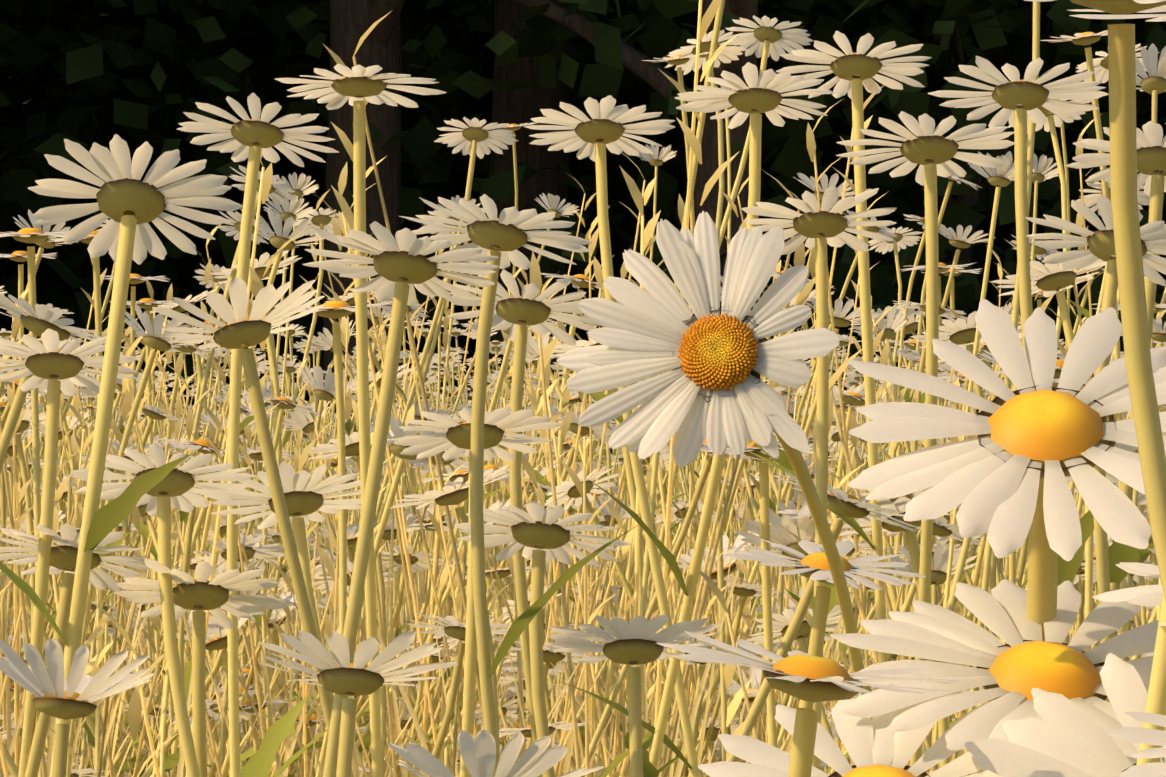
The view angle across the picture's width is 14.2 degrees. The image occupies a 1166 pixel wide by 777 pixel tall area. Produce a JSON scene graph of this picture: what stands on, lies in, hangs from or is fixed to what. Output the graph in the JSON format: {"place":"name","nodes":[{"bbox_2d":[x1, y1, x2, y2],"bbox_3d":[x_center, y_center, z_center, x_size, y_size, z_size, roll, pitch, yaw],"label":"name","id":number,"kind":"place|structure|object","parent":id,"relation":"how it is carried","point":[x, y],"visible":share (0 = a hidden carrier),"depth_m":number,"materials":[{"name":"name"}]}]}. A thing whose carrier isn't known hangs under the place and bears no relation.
{"place":"outdoors","nodes":[
{"label":"outdoors","id":0,"kind":"place"},
{"bbox_2d":[0,0,1165,776],"bbox_3d":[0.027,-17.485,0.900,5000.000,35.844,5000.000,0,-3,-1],"label":"meadow ground","id":1,"kind":"structure","parent":0,"point":[411,644],"depth_m":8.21,"materials":[{"name":"yellow plant"}]},
{"bbox_2d":[0,328,138,776],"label":"daisy","id":2,"kind":"object","parent":1,"relation":"on","point":[50,366],"visible":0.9,"depth_m":1.17,"materials":[{"name":"white plant"}]},
{"bbox_2d":[0,638,154,776],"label":"daisy","id":3,"kind":"object","parent":1,"relation":"on","point":[74,698],"visible":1,"depth_m":0.94,"materials":[{"name":"white plant"}]},
{"bbox_2d":[0,523,157,776],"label":"daisy","id":4,"kind":"object","parent":1,"relation":"on","point":[64,553],"visible":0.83,"depth_m":1.18,"materials":[{"name":"white plant"}]},
{"bbox_2d":[32,79,125,137],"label":"leaves","id":5,"kind":"object","parent":1,"relation":"on","point":[44,81],"depth_m":54.23,"materials":[{"name":"green plant"}]},
{"bbox_2d":[0,92,167,510],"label":"leaves","id":6,"kind":"object","parent":1,"relation":"on","point":[71,201],"visible":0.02,"depth_m":43.20,"materials":[{"name":"green plant"}]},
{"bbox_2d":[0,0,175,176],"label":"leaves","id":7,"kind":"object","parent":1,"relation":"on","point":[67,10],"visible":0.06,"depth_m":46.08,"materials":[{"name":"green plant"}]},
{"bbox_2d":[9,6,181,291],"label":"leaves","id":8,"kind":"object","parent":1,"relation":"on","point":[34,10],"depth_m":53.26,"materials":[{"name":"green plant"}]},
{"bbox_2d":[0,134,242,776],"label":"daisy","id":9,"kind":"object","parent":1,"relation":"on","point":[130,204],"visible":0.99,"depth_m":1.03,"materials":[{"name":"white plant"}]},
{"bbox_2d":[32,132,228,385],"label":"leaves","id":10,"kind":"object","parent":1,"relation":"on","point":[52,145],"visible":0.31,"depth_m":36.96,"materials":[{"name":"green plant"}]},
{"bbox_2d":[1,15,283,335],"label":"leaves","id":11,"kind":"object","parent":1,"relation":"on","point":[19,95],"visible":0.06,"depth_m":44.61,"materials":[{"name":"green plant"}]},
{"bbox_2d":[0,0,286,129],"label":"leaves","id":12,"kind":"object","parent":1,"relation":"on","point":[78,66],"visible":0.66,"depth_m":36.52,"materials":[{"name":"green plant"}]},
{"bbox_2d":[2,5,315,183],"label":"leaves","id":13,"kind":"object","parent":1,"relation":"on","point":[78,26],"visible":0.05,"depth_m":44.81,"materials":[{"name":"green plant"}]},
{"bbox_2d":[0,0,329,536],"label":"tree","id":14,"kind":"object","parent":1,"relation":"on","point":[159,38],"visible":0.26,"depth_m":37.80,"materials":[{"name":"green plant"}]},
{"bbox_2d":[70,442,326,776],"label":"daisy","id":15,"kind":"object","parent":1,"relation":"on","point":[174,487],"visible":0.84,"depth_m":1.12,"materials":[{"name":"white plant"}]},
{"bbox_2d":[114,559,296,776],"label":"daisy","id":16,"kind":"object","parent":1,"relation":"on","point":[199,594],"visible":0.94,"depth_m":1.13,"materials":[{"name":"white plant"}]},
{"bbox_2d":[0,8,432,341],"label":"leaves","id":17,"kind":"object","parent":1,"relation":"on","point":[168,16],"visible":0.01,"depth_m":52.16,"materials":[{"name":"green plant"}]},
{"bbox_2d":[1,0,432,403],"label":"leaves","id":18,"kind":"object","parent":1,"relation":"on","point":[186,29],"depth_m":52.12,"materials":[{"name":"green plant"}]},
{"bbox_2d":[153,277,332,734],"bbox_3d":[-0.054,0.230,1.097,0.039,0.506,0.118,-3,-4,43],"label":"daisy","id":19,"kind":"object","parent":1,"relation":"on","point":[240,331],"visible":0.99,"depth_m":1.07,"materials":[{"name":"white plant"}]},
{"bbox_2d":[1,7,486,327],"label":"leaves","id":20,"kind":"object","parent":1,"relation":"on","point":[293,35],"visible":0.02,"depth_m":48.40,"materials":[{"name":"green plant"}]},
{"bbox_2d":[195,0,311,158],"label":"leaves","id":21,"kind":"object","parent":1,"relation":"on","point":[288,48],"visible":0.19,"depth_m":37.63,"materials":[{"name":"green plant"}]},
{"bbox_2d":[177,93,338,776],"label":"daisy","id":22,"kind":"object","parent":1,"relation":"on","point":[255,138],"visible":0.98,"depth_m":1.27,"materials":[{"name":"white plant"}]},
{"bbox_2d":[106,55,453,529],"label":"leaves","id":23,"kind":"object","parent":1,"relation":"on","point":[318,63],"depth_m":40.95,"materials":[{"name":"green plant"}]},
{"bbox_2d":[210,461,361,776],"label":"daisy","id":24,"kind":"object","parent":1,"relation":"on","point":[304,496],"visible":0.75,"depth_m":1.23,"materials":[{"name":"white plant"}]},
{"bbox_2d":[0,0,592,524],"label":"tree","id":25,"kind":"object","parent":1,"relation":"on","point":[188,264],"visible":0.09,"depth_m":40.38,"materials":[{"name":"green plant"}]},
{"bbox_2d":[0,0,640,501],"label":"leaves","id":26,"kind":"object","parent":1,"relation":"on","point":[68,24],"visible":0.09,"depth_m":43.74,"materials":[{"name":"green plant"}]},
{"bbox_2d":[0,2,684,568],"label":"leaves","id":27,"kind":"object","parent":1,"relation":"on","point":[188,38],"visible":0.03,"depth_m":44.45,"materials":[{"name":"green plant"}]},
{"bbox_2d":[258,630,457,776],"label":"daisy","id":28,"kind":"object","parent":1,"relation":"on","point":[345,676],"visible":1,"depth_m":0.97,"materials":[{"name":"white plant"}]},
{"bbox_2d":[275,64,446,776],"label":"daisy","id":29,"kind":"object","parent":1,"relation":"on","point":[356,84],"visible":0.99,"depth_m":1.18,"materials":[{"name":"white plant"}]},
{"bbox_2d":[44,18,685,459],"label":"leaves","id":30,"kind":"object","parent":1,"relation":"on","point":[488,104],"depth_m":50.54,"materials":[{"name":"green plant"}]},
{"bbox_2d":[302,221,498,776],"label":"daisy","id":31,"kind":"object","parent":1,"relation":"on","point":[403,264],"visible":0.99,"depth_m":1.03,"materials":[{"name":"white plant"}]},
{"bbox_2d":[35,21,838,180],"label":"leaves","id":32,"kind":"object","parent":1,"relation":"on","point":[666,133],"depth_m":50.18,"materials":[{"name":"green plant"}]},
{"bbox_2d":[387,407,563,776],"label":"daisy","id":33,"kind":"object","parent":1,"relation":"on","point":[496,422],"visible":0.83,"depth_m":1.18,"materials":[{"name":"white plant"}]},
{"bbox_2d":[202,0,778,524],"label":"tree","id":34,"kind":"object","parent":1,"relation":"on","point":[522,106],"visible":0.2,"depth_m":35.98,"materials":[{"name":"brown plant"}]},
{"bbox_2d":[387,730,604,776],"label":"daisy","id":35,"kind":"object","parent":1,"relation":"on","point":[535,759],"visible":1,"depth_m":0.78,"materials":[{"name":"white plant"}]},
{"bbox_2d":[0,0,992,534],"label":"tree","id":36,"kind":"object","parent":1,"relation":"on","point":[422,134],"visible":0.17,"depth_m":38.75,"materials":[{"name":"green plant"}]},
{"bbox_2d":[187,0,836,223],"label":"leaves","id":37,"kind":"object","parent":1,"relation":"on","point":[631,8],"visible":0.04,"depth_m":39.51,"materials":[{"name":"green plant"}]},
{"bbox_2d":[400,194,637,776],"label":"daisy","id":38,"kind":"object","parent":1,"relation":"on","point":[504,236],"visible":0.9,"depth_m":1.07,"materials":[{"name":"white plant"}]},
{"bbox_2d":[445,269,601,776],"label":"daisy","id":39,"kind":"object","parent":1,"relation":"on","point":[517,313],"visible":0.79,"depth_m":1.23,"materials":[{"name":"white plant"}]},
{"bbox_2d":[2,0,1092,546],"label":"tree","id":40,"kind":"object","parent":1,"relation":"on","point":[612,50],"visible":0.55,"depth_m":30.97,"materials":[{"name":"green plant"}]},
{"bbox_2d":[454,501,658,776],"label":"daisy","id":41,"kind":"object","parent":1,"relation":"on","point":[540,534],"visible":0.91,"depth_m":1.13,"materials":[{"name":"white plant"}]},
{"bbox_2d":[492,102,671,145],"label":"leaves","id":42,"kind":"object","parent":1,"relation":"on","point":[667,140],"depth_m":49.97,"materials":[{"name":"green plant"}]},
{"bbox_2d":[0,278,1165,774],"bbox_3d":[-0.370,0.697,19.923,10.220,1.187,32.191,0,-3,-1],"label":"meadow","id":43,"kind":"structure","parent":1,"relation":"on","point":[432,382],"depth_m":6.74,"materials":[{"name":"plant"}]},
{"bbox_2d":[197,0,970,549],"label":"tree","id":44,"kind":"object","parent":1,"relation":"on","point":[353,22],"visible":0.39,"depth_m":32.87,"materials":[{"name":"brown plant"}]},
{"bbox_2d":[524,95,699,776],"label":"daisy","id":45,"kind":"object","parent":1,"relation":"on","point":[597,134],"visible":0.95,"depth_m":1.37,"materials":[{"name":"white plant"}]},
{"bbox_2d":[548,614,721,776],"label":"daisy","id":46,"kind":"object","parent":1,"relation":"on","point":[634,642],"visible":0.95,"depth_m":1.08,"materials":[{"name":"white plant"}]},
{"bbox_2d":[473,62,918,505],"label":"leaves","id":47,"kind":"object","parent":1,"relation":"on","point":[587,227],"depth_m":45.69,"materials":[{"name":"green plant"}]},
{"bbox_2d":[237,0,1165,514],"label":"tree","id":48,"kind":"object","parent":1,"relation":"on","point":[791,162],"visible":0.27,"depth_m":33.20,"materials":[{"name":"green plant"}]},
{"bbox_2d":[584,62,835,776],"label":"daisy","id":49,"kind":"object","parent":1,"relation":"on","point":[756,97],"visible":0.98,"depth_m":1.28,"materials":[{"name":"white plant"}]},
{"bbox_2d":[556,211,871,718],"bbox_3d":[0.072,0.226,0.930,0.048,0.496,0.351,-1,-3,19],"label":"daisy","id":50,"kind":"object","parent":1,"relation":"on","point":[714,357],"visible":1,"depth_m":0.78,"materials":[{"name":"white plant"}]},
{"bbox_2d":[454,119,1058,516],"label":"tree","id":51,"kind":"object","parent":1,"relation":"on","point":[611,191],"visible":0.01,"depth_m":41.72,"materials":[{"name":"green plant"}]},
{"bbox_2d":[657,631,962,776],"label":"daisy","id":52,"kind":"object","parent":1,"relation":"on","point":[800,675],"visible":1,"depth_m":0.58,"materials":[{"name":"white plant"}]},
{"bbox_2d":[459,0,1165,531],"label":"tree","id":53,"kind":"object","parent":1,"relation":"on","point":[589,166],"visible":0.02,"depth_m":39.64,"materials":[{"name":"green plant"}]},
{"bbox_2d":[741,186,896,768],"bbox_3d":[0.059,0.215,1.250,0.047,0.531,0.106,0,-3,-1],"label":"daisy","id":54,"kind":"object","parent":1,"relation":"on","point":[818,228],"visible":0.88,"depth_m":1.23,"materials":[{"name":"white plant"}]},
{"bbox_2d":[723,539,925,753],"bbox_3d":[0.026,0.254,0.986,0.094,0.445,0.043,1,-3,-12],"label":"daisy","id":55,"kind":"object","parent":1,"relation":"on","point":[813,565],"visible":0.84,"depth_m":1.00,"materials":[{"name":"white plant"}]},
{"bbox_2d":[746,31,931,688],"bbox_3d":[0.086,0.191,1.329,0.071,0.579,0.046,3,-4,-44],"label":"daisy","id":56,"kind":"object","parent":1,"relation":"on","point":[854,73],"visible":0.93,"depth_m":1.33,"materials":[{"name":"white plant"}]},
{"bbox_2d":[697,694,1003,776],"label":"daisy","id":57,"kind":"object","parent":1,"relation":"on","point":[874,747],"visible":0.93,"depth_m":0.62,"materials":[{"name":"white plant"}]},
{"bbox_2d":[583,0,1139,296],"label":"tree","id":58,"kind":"object","parent":1,"relation":"on","point":[930,70],"depth_m":36.73,"materials":[{"name":"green plant"}]},
{"bbox_2d":[569,8,1165,348],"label":"tree","id":59,"kind":"object","parent":1,"relation":"on","point":[935,108],"visible":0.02,"depth_m":37.68,"materials":[{"name":"green plant"}]},
{"bbox_2d":[599,0,1165,461],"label":"tree","id":60,"kind":"object","parent":1,"relation":"on","point":[1025,30],"visible":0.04,"depth_m":35.97,"materials":[{"name":"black plant"}]},
{"bbox_2d":[836,111,1015,765],"bbox_3d":[0.086,0.208,1.204,0.046,0.548,0.108,0,-3,-1],"label":"daisy","id":61,"kind":"object","parent":1,"relation":"on","point":[929,151],"visible":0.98,"depth_m":1.18,"materials":[{"name":"white plant"}]},
{"bbox_2d":[851,80,1045,559],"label":"tree","id":62,"kind":"object","parent":1,"relation":"on","point":[1003,247],"depth_m":43.43,"materials":[{"name":"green plant"}]},
{"bbox_2d":[830,579,1158,763],"bbox_3d":[0.063,0.241,0.622,0.053,0.432,0.054,-3,-4,43],"label":"daisy","id":63,"kind":"object","parent":1,"relation":"on","point":[1017,668],"visible":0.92,"depth_m":0.64,"materials":[{"name":"white plant"}]},
{"bbox_2d":[847,299,1165,640],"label":"daisy","id":64,"kind":"object","parent":1,"relation":"on","point":[1001,478],"visible":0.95,"depth_m":0.63,"materials":[{"name":"white plant"}]},
{"bbox_2d":[928,56,1108,642],"bbox_3d":[0.117,0.199,1.220,0.052,0.569,0.086,-1,-3,13],"label":"daisy","id":65,"kind":"object","parent":1,"relation":"on","point":[1017,99],"visible":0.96,"depth_m":1.23,"materials":[{"name":"white plant"}]},
{"bbox_2d":[964,653,1165,776],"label":"daisy","id":66,"kind":"object","parent":1,"relation":"on","point":[1068,738],"visible":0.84,"depth_m":0.60,"materials":[{"name":"white plant"}]},
{"bbox_2d":[1024,0,1165,601],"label":"daisy","id":67,"kind":"object","parent":1,"relation":"on","point":[1123,179],"visible":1,"depth_m":0.55,"materials":[{"name":"yellow plant"}]},
{"bbox_2d":[1025,195,1165,701],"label":"daisy","id":68,"kind":"object","parent":1,"relation":"on","point":[1100,244],"visible":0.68,"depth_m":1.13,"materials":[{"name":"white plant"}]},
{"bbox_2d":[1066,444,1138,482],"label":"daisy","id":69,"kind":"object","parent":1,"relation":"on","point":[1111,478],"visible":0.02,"depth_m":1.13,"materials":[{"name":"white plant"}]},
{"bbox_2d":[1065,121,1165,662],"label":"daisy","id":70,"kind":"object","parent":1,"relation":"on","point":[1151,156],"visible":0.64,"depth_m":1.18,"materials":[{"name":"white plant"}]},
{"bbox_2d":[1069,5,1165,764],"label":"daisy","id":71,"kind":"object","parent":1,"relation":"on","point":[1156,700],"visible":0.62,"depth_m":0.59,"materials":[{"name":"yellow plant"}]},
{"bbox_2d":[1092,548,1165,625],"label":"daisy","id":72,"kind":"object","parent":1,"relation":"on","point":[1148,595],"visible":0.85,"depth_m":0.60,"materials":[{"name":"white plant"}]},
{"bbox_2d":[1105,712,1165,776],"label":"daisy","id":73,"kind":"object","parent":1,"relation":"on","point":[1144,736],"visible":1,"depth_m":0.55,"materials":[{"name":"white plant"}]}
]}

